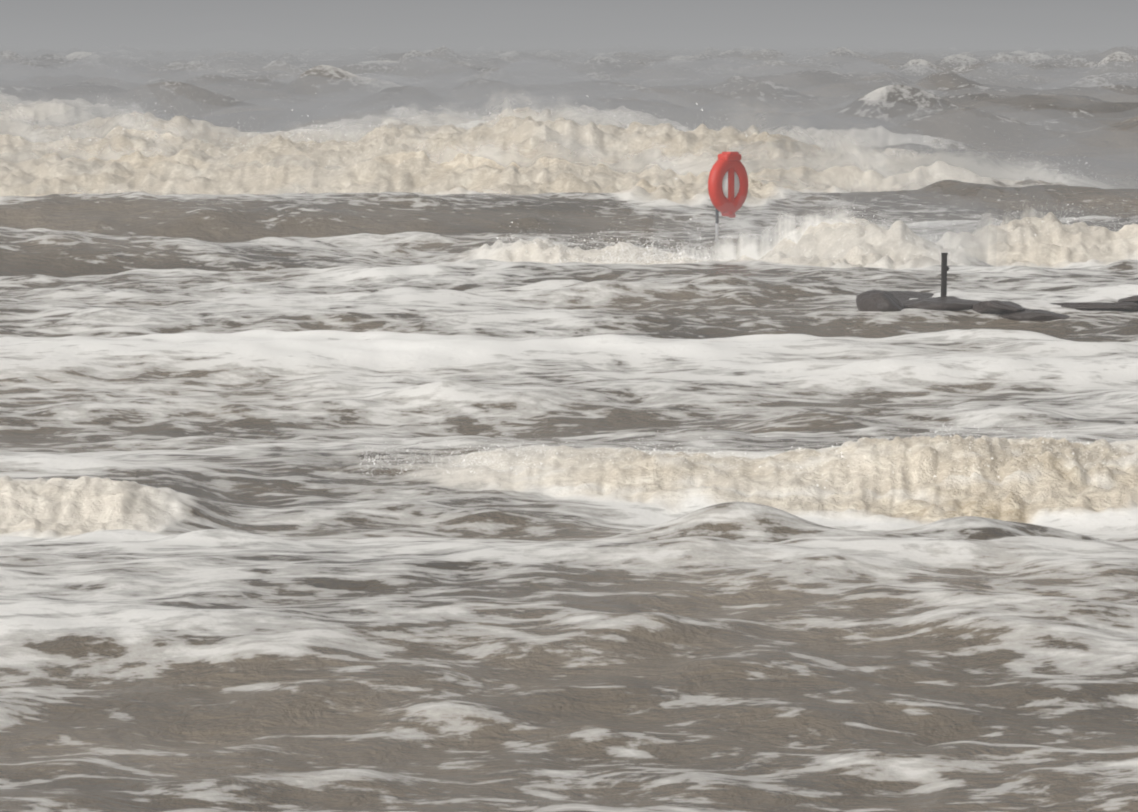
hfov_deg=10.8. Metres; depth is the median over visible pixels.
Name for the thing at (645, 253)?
spray drops
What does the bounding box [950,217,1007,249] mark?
spray mist
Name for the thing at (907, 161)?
spray mist
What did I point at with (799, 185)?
spray mist
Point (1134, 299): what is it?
groyne boulder
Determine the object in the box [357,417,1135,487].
spray drops
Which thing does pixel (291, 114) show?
spray mist
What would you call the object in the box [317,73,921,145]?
spray mist
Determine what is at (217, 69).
spindrift haze
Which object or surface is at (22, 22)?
sky
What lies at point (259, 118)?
spindrift haze
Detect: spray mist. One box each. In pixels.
[0,60,604,131]
[0,90,1137,184]
[0,126,1137,188]
[12,153,1128,195]
[23,91,380,132]
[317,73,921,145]
[653,180,988,264]
[716,218,996,266]
[928,197,1137,239]
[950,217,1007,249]
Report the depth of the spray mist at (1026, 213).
84.02 m
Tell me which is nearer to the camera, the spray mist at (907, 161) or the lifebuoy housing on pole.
the lifebuoy housing on pole
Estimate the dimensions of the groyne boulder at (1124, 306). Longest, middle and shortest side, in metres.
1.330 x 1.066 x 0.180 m
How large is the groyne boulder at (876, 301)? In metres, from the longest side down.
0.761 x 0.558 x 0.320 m
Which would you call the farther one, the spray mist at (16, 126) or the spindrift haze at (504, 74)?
the spindrift haze at (504, 74)
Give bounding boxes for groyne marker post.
[941,253,949,296]
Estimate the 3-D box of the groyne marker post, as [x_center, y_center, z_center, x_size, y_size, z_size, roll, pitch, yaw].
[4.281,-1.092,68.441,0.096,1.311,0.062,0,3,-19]
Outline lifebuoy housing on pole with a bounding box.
[708,152,747,243]
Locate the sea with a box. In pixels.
[0,42,1137,811]
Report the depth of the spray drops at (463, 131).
117.58 m
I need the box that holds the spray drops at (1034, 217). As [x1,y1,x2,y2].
[930,173,1136,246]
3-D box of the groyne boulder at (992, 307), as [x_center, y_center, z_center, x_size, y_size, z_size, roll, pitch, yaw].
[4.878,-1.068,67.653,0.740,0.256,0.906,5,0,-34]
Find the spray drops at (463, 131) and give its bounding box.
[11,84,1102,184]
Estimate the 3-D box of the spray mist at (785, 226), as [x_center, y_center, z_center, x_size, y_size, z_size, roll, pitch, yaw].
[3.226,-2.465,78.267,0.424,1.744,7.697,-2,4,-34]
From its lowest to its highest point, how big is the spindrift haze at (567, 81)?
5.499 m
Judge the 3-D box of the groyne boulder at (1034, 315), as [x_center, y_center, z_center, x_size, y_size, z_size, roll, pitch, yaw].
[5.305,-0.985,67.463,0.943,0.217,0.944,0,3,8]
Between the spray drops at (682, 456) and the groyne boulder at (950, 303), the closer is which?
the spray drops at (682, 456)
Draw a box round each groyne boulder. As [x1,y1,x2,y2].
[856,290,903,311]
[889,291,933,301]
[900,296,981,310]
[972,300,1027,313]
[998,309,1069,320]
[1050,302,1137,310]
[1118,295,1137,302]
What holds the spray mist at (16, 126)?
on the sea
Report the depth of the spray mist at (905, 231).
75.35 m
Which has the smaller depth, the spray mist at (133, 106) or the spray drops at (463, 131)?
the spray drops at (463, 131)
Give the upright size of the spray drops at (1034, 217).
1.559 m
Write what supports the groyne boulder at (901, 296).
on the sea
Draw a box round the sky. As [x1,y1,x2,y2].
[0,0,1137,45]
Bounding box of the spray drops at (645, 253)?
[495,196,956,264]
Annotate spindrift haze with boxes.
[0,48,1097,89]
[0,56,961,112]
[0,59,1102,132]
[0,83,1137,185]

